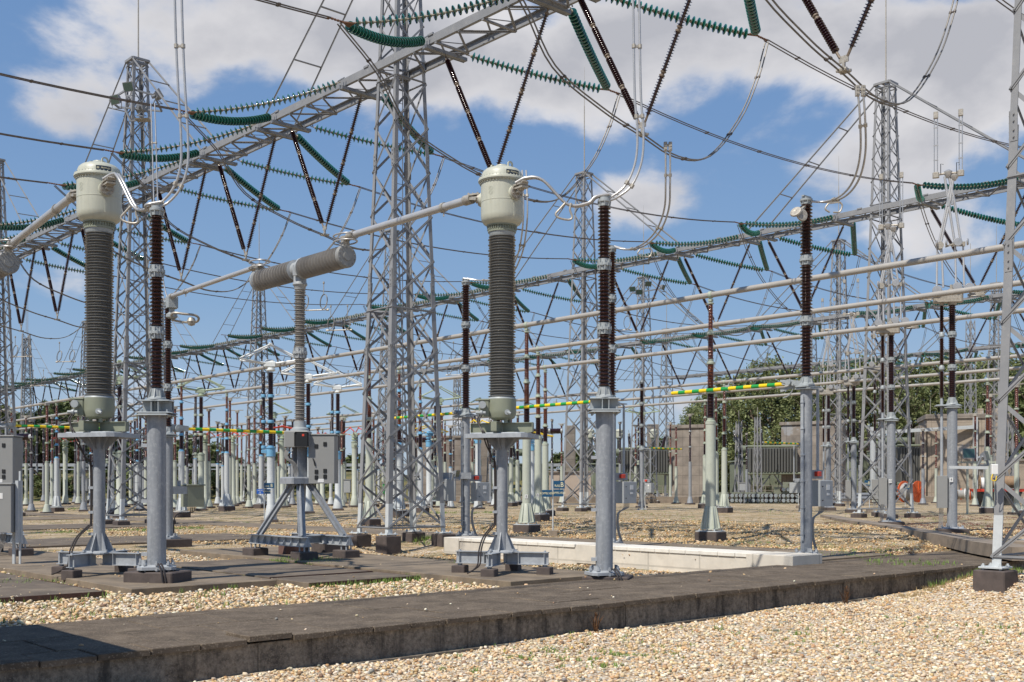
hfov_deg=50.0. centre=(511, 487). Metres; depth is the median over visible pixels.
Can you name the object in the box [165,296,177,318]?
tube clamp
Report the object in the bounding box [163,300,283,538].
post insulator
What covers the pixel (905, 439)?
power transformer
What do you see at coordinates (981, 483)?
cable reel
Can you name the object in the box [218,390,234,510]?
bus post
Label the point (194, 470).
bus post
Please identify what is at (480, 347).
span conductor
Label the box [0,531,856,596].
pebbles
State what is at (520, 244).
dropper
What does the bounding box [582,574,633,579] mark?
concrete pad
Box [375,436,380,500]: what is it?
insulator column
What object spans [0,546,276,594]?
concrete slab
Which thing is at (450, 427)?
insulator column
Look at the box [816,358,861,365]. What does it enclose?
glass insulator set
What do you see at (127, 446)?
tree
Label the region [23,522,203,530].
path
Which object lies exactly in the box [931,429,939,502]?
insulator column
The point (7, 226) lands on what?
glass insulator set
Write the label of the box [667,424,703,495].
fire wall
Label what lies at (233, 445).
pantograph disconnector
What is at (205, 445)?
pantograph disconnector
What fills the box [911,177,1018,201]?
glass insulator set
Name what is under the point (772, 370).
jumper loop
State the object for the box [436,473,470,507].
wall cabinet
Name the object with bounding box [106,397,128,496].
pantograph disconnector
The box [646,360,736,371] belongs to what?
span conductor
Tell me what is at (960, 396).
tree
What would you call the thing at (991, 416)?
insulator column
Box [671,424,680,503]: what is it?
insulator column
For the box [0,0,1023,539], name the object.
sky
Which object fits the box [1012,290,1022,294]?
glass insulator set
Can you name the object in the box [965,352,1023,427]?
tree
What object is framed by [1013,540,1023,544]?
kerb
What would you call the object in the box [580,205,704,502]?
lattice tower
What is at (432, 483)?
bus post
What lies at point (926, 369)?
tree
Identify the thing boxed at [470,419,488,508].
pantograph disconnector
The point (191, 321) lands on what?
grading hoop
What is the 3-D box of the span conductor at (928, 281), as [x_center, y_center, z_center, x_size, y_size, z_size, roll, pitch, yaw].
[24.742,-12.060,63.675,16.515,0.611,0.170,0,0,-40]
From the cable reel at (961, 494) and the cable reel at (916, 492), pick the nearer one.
the cable reel at (961, 494)
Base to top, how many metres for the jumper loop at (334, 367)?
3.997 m
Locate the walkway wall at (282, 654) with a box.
[0,563,1023,681]
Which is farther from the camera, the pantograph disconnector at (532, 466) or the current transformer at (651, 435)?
the current transformer at (651, 435)
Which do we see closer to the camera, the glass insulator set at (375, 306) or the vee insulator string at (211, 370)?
the glass insulator set at (375, 306)
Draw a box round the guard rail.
[22,463,562,472]
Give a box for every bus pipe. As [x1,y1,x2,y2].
[0,240,1023,410]
[1,279,1023,422]
[19,308,1023,429]
[116,366,1021,440]
[133,354,1023,433]
[141,376,1019,442]
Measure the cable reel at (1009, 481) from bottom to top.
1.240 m
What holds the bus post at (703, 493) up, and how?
on the gravel yard at (930, 509)
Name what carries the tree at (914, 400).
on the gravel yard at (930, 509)
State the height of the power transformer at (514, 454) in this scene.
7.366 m
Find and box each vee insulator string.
[9,249,35,331]
[33,384,45,418]
[41,231,73,319]
[49,381,61,416]
[65,378,78,409]
[81,224,116,248]
[134,365,151,399]
[158,168,206,280]
[171,355,190,395]
[196,351,217,391]
[218,136,275,260]
[223,344,246,392]
[271,339,295,385]
[290,96,361,235]
[305,326,334,376]
[342,318,374,375]
[413,304,447,366]
[445,8,548,167]
[457,303,488,359]
[514,360,542,396]
[515,281,558,352]
[550,357,580,398]
[578,0,691,137]
[591,349,624,375]
[615,260,668,338]
[662,339,701,388]
[684,243,749,328]
[713,332,754,384]
[766,324,813,379]
[767,224,843,306]
[802,0,874,74]
[864,311,919,364]
[877,358,917,401]
[928,353,972,393]
[930,196,1023,292]
[934,301,995,365]
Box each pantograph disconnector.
[53,437,76,504]
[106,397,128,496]
[112,359,145,517]
[177,375,225,510]
[197,431,214,503]
[217,432,247,505]
[239,342,295,521]
[256,402,291,501]
[265,425,291,507]
[281,358,335,513]
[313,371,361,510]
[316,433,326,504]
[326,405,358,503]
[343,427,366,506]
[415,425,448,507]
[418,386,460,507]
[459,397,483,504]
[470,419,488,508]
[531,431,553,502]
[625,401,659,504]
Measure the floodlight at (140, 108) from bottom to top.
0.595 m
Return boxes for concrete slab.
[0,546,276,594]
[180,546,589,586]
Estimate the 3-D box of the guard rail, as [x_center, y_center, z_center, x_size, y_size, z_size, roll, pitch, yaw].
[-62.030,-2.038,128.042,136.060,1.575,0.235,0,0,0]
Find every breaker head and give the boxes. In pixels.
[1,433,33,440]
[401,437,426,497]
[520,428,549,495]
[541,428,562,435]
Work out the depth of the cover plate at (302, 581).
19.74 m
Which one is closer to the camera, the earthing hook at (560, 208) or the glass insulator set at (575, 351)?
the earthing hook at (560, 208)
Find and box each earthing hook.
[120,206,138,223]
[555,202,572,220]
[637,247,652,257]
[824,201,842,212]
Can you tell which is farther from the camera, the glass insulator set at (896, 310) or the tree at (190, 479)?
the tree at (190, 479)
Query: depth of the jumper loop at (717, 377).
90.72 m
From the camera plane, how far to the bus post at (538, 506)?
47.13 m
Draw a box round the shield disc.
[790,206,807,220]
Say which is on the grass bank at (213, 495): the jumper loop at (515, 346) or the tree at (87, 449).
the tree at (87, 449)
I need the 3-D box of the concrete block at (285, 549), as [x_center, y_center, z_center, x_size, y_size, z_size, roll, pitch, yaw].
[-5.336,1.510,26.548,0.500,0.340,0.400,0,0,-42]
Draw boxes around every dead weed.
[589,612,602,631]
[838,584,852,603]
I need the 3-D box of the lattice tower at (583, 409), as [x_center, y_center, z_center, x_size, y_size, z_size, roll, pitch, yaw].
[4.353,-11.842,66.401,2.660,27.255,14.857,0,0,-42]
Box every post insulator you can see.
[0,309,99,434]
[135,204,177,582]
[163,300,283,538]
[394,278,489,536]
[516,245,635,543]
[584,195,624,580]
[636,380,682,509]
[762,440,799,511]
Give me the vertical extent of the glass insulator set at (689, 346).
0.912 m
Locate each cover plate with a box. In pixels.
[0,573,102,602]
[170,559,364,578]
[273,572,412,587]
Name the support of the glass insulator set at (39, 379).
attached to the gantry beam at (68, 378)
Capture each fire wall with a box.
[417,436,474,495]
[481,440,488,481]
[549,471,592,495]
[566,425,575,470]
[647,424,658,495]
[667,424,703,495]
[779,420,845,492]
[1006,459,1023,502]
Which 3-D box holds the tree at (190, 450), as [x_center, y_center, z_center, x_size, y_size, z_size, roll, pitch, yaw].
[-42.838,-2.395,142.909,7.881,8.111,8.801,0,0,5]
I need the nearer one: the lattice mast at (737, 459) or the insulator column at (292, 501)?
the insulator column at (292, 501)
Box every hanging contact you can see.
[821,298,835,331]
[843,278,859,315]
[878,172,903,229]
[932,109,963,178]
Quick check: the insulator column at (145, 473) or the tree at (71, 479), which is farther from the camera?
the tree at (71, 479)
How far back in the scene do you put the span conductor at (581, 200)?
46.37 m
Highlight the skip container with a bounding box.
[970,489,1023,504]
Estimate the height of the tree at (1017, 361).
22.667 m
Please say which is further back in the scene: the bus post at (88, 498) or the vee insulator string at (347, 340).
the bus post at (88, 498)
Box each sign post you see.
[257,481,273,522]
[540,479,565,536]
[864,479,872,512]
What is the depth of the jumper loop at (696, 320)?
57.93 m
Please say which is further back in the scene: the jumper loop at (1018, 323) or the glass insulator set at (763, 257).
the jumper loop at (1018, 323)
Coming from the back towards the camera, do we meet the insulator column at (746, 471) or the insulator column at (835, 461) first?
the insulator column at (746, 471)
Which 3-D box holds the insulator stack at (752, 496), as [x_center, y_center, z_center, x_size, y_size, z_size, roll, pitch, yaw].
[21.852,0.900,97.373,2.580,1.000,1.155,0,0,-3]
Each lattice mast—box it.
[20,333,32,461]
[452,379,461,435]
[734,421,743,491]
[753,407,761,491]
[964,243,976,413]
[1006,415,1014,488]
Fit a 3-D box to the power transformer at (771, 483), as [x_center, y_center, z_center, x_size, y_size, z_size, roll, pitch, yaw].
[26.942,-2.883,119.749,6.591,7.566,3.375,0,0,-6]
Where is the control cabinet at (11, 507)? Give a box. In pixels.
[0,471,22,563]
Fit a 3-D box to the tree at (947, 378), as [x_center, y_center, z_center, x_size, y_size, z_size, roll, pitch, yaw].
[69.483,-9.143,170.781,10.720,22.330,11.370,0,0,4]
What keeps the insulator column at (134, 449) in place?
on the gravel yard at (930, 509)
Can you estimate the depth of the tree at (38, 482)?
115.01 m
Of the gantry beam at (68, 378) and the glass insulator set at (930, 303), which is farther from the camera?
the gantry beam at (68, 378)
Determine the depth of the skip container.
87.13 m
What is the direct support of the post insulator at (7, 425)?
on the gravel yard at (930, 509)
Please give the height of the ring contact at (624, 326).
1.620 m
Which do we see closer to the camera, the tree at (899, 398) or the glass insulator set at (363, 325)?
the glass insulator set at (363, 325)
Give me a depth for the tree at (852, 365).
166.54 m
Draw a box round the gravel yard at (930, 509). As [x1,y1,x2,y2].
[0,493,1023,626]
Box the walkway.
[0,550,1023,670]
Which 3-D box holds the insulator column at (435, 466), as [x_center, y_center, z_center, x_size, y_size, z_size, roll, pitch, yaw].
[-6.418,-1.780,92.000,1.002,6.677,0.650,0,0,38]
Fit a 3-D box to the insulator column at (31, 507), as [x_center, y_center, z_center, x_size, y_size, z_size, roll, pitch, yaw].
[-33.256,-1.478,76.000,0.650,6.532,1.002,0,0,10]
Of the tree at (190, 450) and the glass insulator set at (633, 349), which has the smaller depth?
the glass insulator set at (633, 349)
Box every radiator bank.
[621,447,669,495]
[747,445,799,491]
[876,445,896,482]
[896,444,927,485]
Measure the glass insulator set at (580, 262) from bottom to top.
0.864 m
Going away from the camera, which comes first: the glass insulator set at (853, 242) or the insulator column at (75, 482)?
the glass insulator set at (853, 242)
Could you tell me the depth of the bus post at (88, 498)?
97.82 m
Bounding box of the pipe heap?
[833,493,877,499]
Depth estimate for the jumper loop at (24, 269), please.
51.29 m
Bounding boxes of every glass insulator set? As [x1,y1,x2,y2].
[0,208,75,230]
[0,226,53,247]
[9,381,42,384]
[24,247,85,273]
[26,375,70,380]
[46,383,75,391]
[48,160,183,189]
[53,371,84,375]
[57,380,85,387]
[59,241,148,261]
[72,368,86,371]
[102,124,255,161]
[114,211,199,244]
[122,355,164,359]
[143,362,188,372]
[150,349,201,354]
[172,80,340,125]
[173,339,237,348]
[176,166,290,212]
[179,354,228,365]
[205,349,248,359]
[221,332,283,338]
[233,342,282,355]
[237,133,359,187]
[254,324,314,331]
[281,332,335,346]
[291,313,363,324]
[311,94,443,157]
[315,325,372,340]
[327,0,509,47]
[353,316,405,333]
[360,300,428,310]
[413,288,487,300]
[423,302,482,321]
[467,7,618,94]
[469,295,533,312]
[470,274,547,289]
[520,358,560,369]
[522,279,590,302]
[522,352,567,358]
[557,353,597,364]
[567,344,617,353]
[568,252,658,268]
[605,0,767,41]
[615,347,640,360]
[622,257,694,284]
[638,335,693,343]
[647,234,740,253]
[670,339,716,351]
[688,327,747,337]
[694,241,772,271]
[719,330,768,345]
[733,215,834,235]
[746,321,799,330]
[774,323,823,339]
[779,222,859,256]
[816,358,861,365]
[849,305,913,317]
[868,354,912,361]
[872,310,926,327]
[895,358,922,367]
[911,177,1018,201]
[921,348,967,356]
[924,295,989,308]
[935,353,977,363]
[941,205,1018,226]
[943,302,1001,319]
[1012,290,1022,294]
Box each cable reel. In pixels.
[897,481,920,502]
[957,489,965,499]
[978,476,983,488]
[993,476,1019,487]
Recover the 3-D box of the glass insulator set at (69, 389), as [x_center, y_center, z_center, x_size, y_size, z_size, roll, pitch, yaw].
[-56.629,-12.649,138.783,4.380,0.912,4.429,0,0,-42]
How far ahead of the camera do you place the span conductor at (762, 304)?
70.47 m
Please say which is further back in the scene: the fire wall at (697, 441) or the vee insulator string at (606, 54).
the fire wall at (697, 441)
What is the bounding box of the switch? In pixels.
[668,195,832,553]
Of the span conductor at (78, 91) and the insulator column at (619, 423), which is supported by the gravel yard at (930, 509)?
the insulator column at (619, 423)
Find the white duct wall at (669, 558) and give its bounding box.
[444,536,821,571]
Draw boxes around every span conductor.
[0,73,174,109]
[0,133,104,150]
[0,176,47,183]
[114,276,359,304]
[163,263,405,293]
[200,244,460,281]
[256,0,331,19]
[289,212,567,258]
[337,347,483,361]
[358,186,644,241]
[413,334,556,350]
[442,156,734,222]
[483,321,634,340]
[534,312,687,333]
[598,305,745,326]
[616,93,912,183]
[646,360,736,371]
[699,286,841,312]
[720,352,781,364]
[764,39,1020,147]
[769,345,862,359]
[773,271,920,302]
[858,256,1002,291]
[928,328,1017,345]
[996,0,1023,14]
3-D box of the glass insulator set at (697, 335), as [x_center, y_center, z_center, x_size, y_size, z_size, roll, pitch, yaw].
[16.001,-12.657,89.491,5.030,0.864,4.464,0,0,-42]
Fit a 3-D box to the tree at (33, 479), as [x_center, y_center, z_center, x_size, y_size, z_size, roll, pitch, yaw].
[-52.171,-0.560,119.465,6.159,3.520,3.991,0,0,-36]
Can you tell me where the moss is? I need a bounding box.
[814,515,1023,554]
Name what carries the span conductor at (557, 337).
attached to the glass insulator set at (652, 341)
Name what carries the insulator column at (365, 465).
on the gravel yard at (930, 509)
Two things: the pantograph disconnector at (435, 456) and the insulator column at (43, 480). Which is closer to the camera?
the pantograph disconnector at (435, 456)
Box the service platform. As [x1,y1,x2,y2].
[109,89,162,121]
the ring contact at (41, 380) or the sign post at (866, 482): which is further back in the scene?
the ring contact at (41, 380)
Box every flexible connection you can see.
[102,172,163,211]
[515,176,609,207]
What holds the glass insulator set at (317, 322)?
attached to the gantry beam at (309, 329)
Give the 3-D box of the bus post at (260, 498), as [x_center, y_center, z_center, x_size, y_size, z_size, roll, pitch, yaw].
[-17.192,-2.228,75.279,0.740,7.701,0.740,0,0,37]
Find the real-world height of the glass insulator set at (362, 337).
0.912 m
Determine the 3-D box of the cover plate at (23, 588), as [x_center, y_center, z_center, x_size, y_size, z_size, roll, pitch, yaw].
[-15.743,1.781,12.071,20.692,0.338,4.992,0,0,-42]
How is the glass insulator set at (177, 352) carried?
attached to the gantry beam at (222, 346)
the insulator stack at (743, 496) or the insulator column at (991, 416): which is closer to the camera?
the insulator column at (991, 416)
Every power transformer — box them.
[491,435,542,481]
[588,430,668,495]
[728,428,780,492]
[846,425,877,492]
[867,418,914,485]
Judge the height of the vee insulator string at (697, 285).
4.207 m
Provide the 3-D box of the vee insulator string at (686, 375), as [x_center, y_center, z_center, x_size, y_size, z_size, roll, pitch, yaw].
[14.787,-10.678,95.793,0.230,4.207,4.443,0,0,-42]
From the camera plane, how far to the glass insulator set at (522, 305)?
75.95 m
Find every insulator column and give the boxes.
[23,416,28,505]
[24,419,37,511]
[36,429,37,474]
[38,424,44,501]
[39,402,54,512]
[49,416,53,506]
[51,421,65,510]
[71,420,76,502]
[74,416,81,504]
[79,416,88,511]
[87,449,92,506]
[125,398,130,507]
[127,420,135,504]
[133,411,143,510]
[133,418,135,495]
[142,427,144,496]
[143,421,146,505]
[173,406,179,508]
[183,431,184,483]
[186,432,188,483]
[192,425,193,483]
[203,408,215,507]
[213,421,219,504]
[217,423,225,506]
[222,397,237,505]
[231,410,242,504]
[240,423,245,501]
[243,416,253,507]
[252,415,257,505]
[258,433,263,503]
[274,422,281,502]
[282,415,290,506]
[287,425,293,503]
[288,419,296,504]
[313,427,319,504]
[326,419,335,505]
[335,417,347,507]
[356,433,358,498]
[361,420,366,503]
[371,414,379,502]
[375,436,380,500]
[378,424,385,503]
[393,443,394,503]
[434,428,436,495]
[441,416,446,505]
[444,425,456,507]
[452,438,454,470]
[470,416,473,504]
[485,420,491,503]
[489,448,495,505]
[516,411,522,491]
[551,419,553,489]
[557,423,566,503]
[583,418,590,502]
[618,422,621,481]
[634,426,636,496]
[665,422,675,495]
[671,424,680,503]
[685,414,694,504]
[739,427,743,481]
[745,433,747,491]
[831,417,835,502]
[856,420,865,504]
[870,422,877,502]
[918,428,927,504]
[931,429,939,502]
[968,413,981,505]
[982,394,998,503]
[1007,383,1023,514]
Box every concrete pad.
[123,570,191,582]
[166,538,191,547]
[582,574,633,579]
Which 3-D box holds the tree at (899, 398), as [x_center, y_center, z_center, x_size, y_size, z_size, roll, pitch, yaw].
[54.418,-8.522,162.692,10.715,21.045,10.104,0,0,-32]
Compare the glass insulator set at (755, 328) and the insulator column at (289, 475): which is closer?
the glass insulator set at (755, 328)
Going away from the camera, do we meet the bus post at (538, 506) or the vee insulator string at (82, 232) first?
the bus post at (538, 506)
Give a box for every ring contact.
[13,336,31,357]
[30,369,46,386]
[56,341,75,362]
[304,281,328,310]
[326,305,351,330]
[446,357,462,375]
[471,355,488,373]
[615,305,631,330]
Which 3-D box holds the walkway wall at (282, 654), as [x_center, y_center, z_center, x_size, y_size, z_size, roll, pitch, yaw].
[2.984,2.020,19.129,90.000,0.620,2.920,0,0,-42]
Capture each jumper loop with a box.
[0,241,200,315]
[0,277,148,327]
[2,277,113,338]
[51,374,144,413]
[54,185,290,291]
[110,152,360,268]
[129,363,227,402]
[150,353,253,399]
[176,346,284,396]
[181,112,444,250]
[225,336,336,389]
[258,329,372,384]
[304,337,406,380]
[337,22,620,202]
[363,306,483,371]
[413,295,534,363]
[469,285,590,358]
[485,361,563,404]
[518,0,768,160]
[529,366,598,401]
[565,351,639,397]
[570,261,695,345]
[639,342,717,389]
[648,243,772,335]
[691,335,769,385]
[737,224,860,324]
[749,331,825,379]
[765,0,957,105]
[855,322,926,375]
[914,185,1023,303]
[925,303,997,369]
[1012,303,1023,335]
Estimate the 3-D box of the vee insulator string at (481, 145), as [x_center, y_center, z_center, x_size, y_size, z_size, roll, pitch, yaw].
[-0.498,-10.678,30.866,0.230,4.207,4.443,0,0,-42]
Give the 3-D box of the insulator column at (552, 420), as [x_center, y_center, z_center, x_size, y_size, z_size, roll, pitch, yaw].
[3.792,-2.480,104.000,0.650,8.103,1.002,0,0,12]
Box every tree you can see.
[0,404,34,467]
[16,409,79,473]
[22,469,49,487]
[26,399,64,412]
[28,464,73,496]
[33,399,107,468]
[44,416,126,473]
[61,470,88,494]
[71,441,133,468]
[105,458,132,494]
[105,464,127,493]
[126,441,142,462]
[173,433,235,471]
[173,440,215,473]
[177,469,197,483]
[189,463,220,493]
[235,457,257,472]
[235,476,251,489]
[243,465,266,495]
[251,452,291,472]
[294,483,334,492]
[345,453,385,472]
[549,451,577,470]
[576,446,595,470]
[659,435,668,495]
[678,404,701,424]
[681,395,720,438]
[694,387,734,486]
[700,375,753,493]
[718,373,766,491]
[718,392,748,493]
[721,358,793,478]
[742,353,799,493]
[742,381,784,441]
[765,362,799,444]
[784,368,835,421]
[788,359,850,453]
[824,356,860,451]
[824,357,877,455]
[832,353,904,455]
[855,364,918,455]
[867,359,923,436]
[895,359,936,436]
[905,356,960,436]
[911,355,972,435]
[932,363,985,413]
[935,354,995,413]
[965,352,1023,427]
[972,349,1023,450]
[1007,370,1023,458]
[1009,353,1023,450]
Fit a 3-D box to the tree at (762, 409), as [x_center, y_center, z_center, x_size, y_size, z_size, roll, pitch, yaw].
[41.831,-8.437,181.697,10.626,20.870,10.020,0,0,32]
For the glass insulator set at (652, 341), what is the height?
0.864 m
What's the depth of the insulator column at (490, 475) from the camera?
95.89 m
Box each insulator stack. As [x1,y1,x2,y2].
[719,492,743,502]
[731,492,756,502]
[744,492,772,503]
[757,492,780,503]
[774,487,795,503]
[783,482,799,503]
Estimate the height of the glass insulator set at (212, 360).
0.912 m
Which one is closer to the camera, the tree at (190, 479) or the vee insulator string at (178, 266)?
the vee insulator string at (178, 266)
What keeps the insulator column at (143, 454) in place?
on the gravel yard at (930, 509)
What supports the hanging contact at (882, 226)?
attached to the knee disconnector at (886, 492)
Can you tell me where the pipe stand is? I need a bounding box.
[957,461,995,513]
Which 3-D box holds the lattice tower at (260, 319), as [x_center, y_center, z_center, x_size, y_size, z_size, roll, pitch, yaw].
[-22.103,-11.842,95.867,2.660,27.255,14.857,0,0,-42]
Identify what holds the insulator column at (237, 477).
on the gravel yard at (930, 509)
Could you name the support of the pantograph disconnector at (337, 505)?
on the gravel yard at (930, 509)
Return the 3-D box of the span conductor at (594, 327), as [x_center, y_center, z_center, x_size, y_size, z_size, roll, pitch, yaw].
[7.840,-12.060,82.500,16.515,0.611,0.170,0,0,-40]
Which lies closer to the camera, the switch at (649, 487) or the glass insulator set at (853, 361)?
the switch at (649, 487)
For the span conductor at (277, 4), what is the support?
attached to the glass insulator set at (357, 29)
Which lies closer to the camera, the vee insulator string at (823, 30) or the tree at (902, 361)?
the vee insulator string at (823, 30)
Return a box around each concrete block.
[278,546,303,553]
[311,543,348,552]
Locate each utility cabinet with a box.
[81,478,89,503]
[344,479,351,504]
[738,482,745,503]
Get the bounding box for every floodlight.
[110,94,121,108]
[122,81,134,95]
[135,102,147,115]
[151,88,163,103]
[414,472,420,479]
[451,470,459,479]
[629,286,636,293]
[635,290,642,296]
[644,281,651,288]
[960,448,975,462]
[977,451,989,465]
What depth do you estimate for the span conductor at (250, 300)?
69.10 m
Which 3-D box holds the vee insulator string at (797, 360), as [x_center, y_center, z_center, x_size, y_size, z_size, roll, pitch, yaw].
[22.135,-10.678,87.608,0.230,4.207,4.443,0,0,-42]
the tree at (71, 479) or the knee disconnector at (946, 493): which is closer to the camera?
the knee disconnector at (946, 493)
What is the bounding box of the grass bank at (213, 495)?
[22,472,521,500]
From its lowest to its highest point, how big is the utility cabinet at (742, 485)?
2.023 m
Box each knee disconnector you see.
[812,328,839,510]
[836,312,870,512]
[861,290,899,515]
[864,222,918,524]
[919,169,985,533]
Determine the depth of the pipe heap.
91.93 m
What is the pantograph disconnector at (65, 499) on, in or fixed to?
on the gravel yard at (930, 509)
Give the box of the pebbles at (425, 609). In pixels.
[3,554,962,645]
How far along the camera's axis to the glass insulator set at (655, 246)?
56.29 m
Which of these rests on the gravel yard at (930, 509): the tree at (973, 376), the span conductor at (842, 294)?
the tree at (973, 376)
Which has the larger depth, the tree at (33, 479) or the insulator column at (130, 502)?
the tree at (33, 479)
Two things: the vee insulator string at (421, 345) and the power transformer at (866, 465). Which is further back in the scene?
the power transformer at (866, 465)
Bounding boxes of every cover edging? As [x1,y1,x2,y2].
[0,573,104,601]
[255,559,372,578]
[309,572,418,585]
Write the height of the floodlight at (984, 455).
0.260 m
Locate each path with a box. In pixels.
[0,533,250,547]
[23,517,83,519]
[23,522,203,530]
[24,512,546,538]
[523,537,892,560]
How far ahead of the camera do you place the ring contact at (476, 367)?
94.56 m
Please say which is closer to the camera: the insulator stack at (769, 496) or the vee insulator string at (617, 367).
the insulator stack at (769, 496)
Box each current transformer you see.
[51,157,140,579]
[451,161,552,576]
[588,429,595,493]
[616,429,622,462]
[646,429,661,493]
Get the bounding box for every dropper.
[150,103,166,300]
[151,0,189,206]
[464,170,528,281]
[609,0,644,200]
[614,151,671,250]
[812,96,867,202]
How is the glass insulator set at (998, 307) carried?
hanging from the gantry beam at (997, 297)
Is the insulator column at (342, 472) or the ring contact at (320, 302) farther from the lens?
the insulator column at (342, 472)
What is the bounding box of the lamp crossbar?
[632,288,659,299]
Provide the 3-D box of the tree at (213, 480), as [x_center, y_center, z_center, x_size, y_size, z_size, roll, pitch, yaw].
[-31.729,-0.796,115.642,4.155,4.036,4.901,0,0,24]
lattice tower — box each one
[0,158,50,515]
[8,338,51,473]
[57,311,89,476]
[62,0,228,524]
[129,300,197,422]
[213,249,294,503]
[265,0,455,554]
[331,229,458,506]
[351,278,428,475]
[450,312,550,481]
[514,71,680,511]
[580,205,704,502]
[617,284,719,495]
[749,0,1023,518]
[749,308,874,420]
[754,178,930,505]
[918,223,1012,488]
[973,0,1023,592]
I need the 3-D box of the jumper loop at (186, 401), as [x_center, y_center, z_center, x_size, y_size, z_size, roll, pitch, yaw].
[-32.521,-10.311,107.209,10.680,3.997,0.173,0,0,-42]
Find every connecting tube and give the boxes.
[7,192,75,248]
[165,263,263,299]
[340,193,476,240]
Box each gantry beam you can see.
[0,190,150,262]
[0,385,28,393]
[26,374,86,386]
[112,358,162,370]
[128,58,416,198]
[163,338,264,358]
[261,310,398,339]
[383,361,489,376]
[385,0,600,75]
[397,268,590,312]
[514,341,647,362]
[577,205,891,274]
[639,315,842,344]
[663,363,813,379]
[811,345,997,365]
[834,290,1022,319]
[880,178,1023,214]
[993,342,1023,348]
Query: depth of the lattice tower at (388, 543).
34.07 m
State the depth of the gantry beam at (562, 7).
31.35 m
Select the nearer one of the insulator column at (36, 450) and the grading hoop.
the grading hoop
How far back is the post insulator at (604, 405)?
19.90 m
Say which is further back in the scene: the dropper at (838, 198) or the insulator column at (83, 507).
the insulator column at (83, 507)
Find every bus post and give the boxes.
[10,407,12,434]
[49,414,53,500]
[50,400,63,511]
[87,448,90,502]
[105,455,115,513]
[133,415,138,503]
[173,379,190,517]
[184,432,185,483]
[193,408,196,483]
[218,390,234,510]
[219,438,221,475]
[254,399,266,507]
[357,352,380,525]
[393,366,408,516]
[415,410,416,495]
[416,383,428,512]
[431,417,435,504]
[443,419,446,503]
[508,420,517,506]
[513,322,539,533]
[514,413,521,504]
[532,346,549,521]
[542,365,555,515]
[695,291,726,541]
[698,399,706,507]
[714,392,723,507]
[717,380,732,512]
[979,378,993,512]
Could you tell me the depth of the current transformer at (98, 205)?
20.06 m
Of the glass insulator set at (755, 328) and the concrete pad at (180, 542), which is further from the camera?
the glass insulator set at (755, 328)
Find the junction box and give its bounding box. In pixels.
[949,464,997,480]
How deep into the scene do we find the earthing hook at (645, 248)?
28.98 m
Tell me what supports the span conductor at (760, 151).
attached to the glass insulator set at (968, 186)
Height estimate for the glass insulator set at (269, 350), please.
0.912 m
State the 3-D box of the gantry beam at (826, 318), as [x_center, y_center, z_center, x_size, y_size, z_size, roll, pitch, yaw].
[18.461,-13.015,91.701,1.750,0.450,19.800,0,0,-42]
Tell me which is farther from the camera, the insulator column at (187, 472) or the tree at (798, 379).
the tree at (798, 379)
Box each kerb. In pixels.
[453,496,595,502]
[636,496,773,502]
[820,515,1023,560]
[842,496,972,502]
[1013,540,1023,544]
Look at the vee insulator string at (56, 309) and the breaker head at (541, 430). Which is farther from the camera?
the breaker head at (541, 430)
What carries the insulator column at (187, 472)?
on the gravel yard at (930, 509)
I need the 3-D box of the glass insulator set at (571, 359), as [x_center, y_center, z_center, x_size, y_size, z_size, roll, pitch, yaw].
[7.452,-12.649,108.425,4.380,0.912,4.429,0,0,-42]
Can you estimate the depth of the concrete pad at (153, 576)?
18.47 m
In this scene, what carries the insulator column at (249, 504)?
on the gravel yard at (930, 509)
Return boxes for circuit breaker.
[0,239,33,555]
[242,232,359,559]
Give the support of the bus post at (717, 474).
on the gravel yard at (930, 509)
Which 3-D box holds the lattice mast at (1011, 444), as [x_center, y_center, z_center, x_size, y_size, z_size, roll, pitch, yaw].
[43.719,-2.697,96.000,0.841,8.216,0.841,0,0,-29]
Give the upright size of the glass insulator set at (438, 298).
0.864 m
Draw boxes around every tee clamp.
[664,142,671,150]
[855,85,865,96]
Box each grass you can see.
[0,502,1023,672]
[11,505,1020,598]
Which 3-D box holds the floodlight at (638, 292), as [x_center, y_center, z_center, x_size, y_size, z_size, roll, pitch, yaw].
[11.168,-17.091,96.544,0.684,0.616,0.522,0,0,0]
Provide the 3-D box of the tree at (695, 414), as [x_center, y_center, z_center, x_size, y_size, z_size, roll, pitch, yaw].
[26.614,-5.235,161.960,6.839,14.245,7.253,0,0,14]
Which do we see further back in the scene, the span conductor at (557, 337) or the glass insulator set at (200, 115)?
the span conductor at (557, 337)
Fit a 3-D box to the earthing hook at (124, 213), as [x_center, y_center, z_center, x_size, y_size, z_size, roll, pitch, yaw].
[-6.657,-4.750,19.125,0.340,0.333,0.040,0,0,0]
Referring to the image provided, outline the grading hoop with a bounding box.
[170,312,199,325]
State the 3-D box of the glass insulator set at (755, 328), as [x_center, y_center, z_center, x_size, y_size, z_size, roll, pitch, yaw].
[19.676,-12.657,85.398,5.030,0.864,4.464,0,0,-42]
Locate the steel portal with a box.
[870,417,977,492]
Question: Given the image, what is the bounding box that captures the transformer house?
[915,408,1009,495]
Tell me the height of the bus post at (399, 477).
7.728 m
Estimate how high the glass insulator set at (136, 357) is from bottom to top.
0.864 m
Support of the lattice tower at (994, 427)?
on the gravel yard at (930, 509)

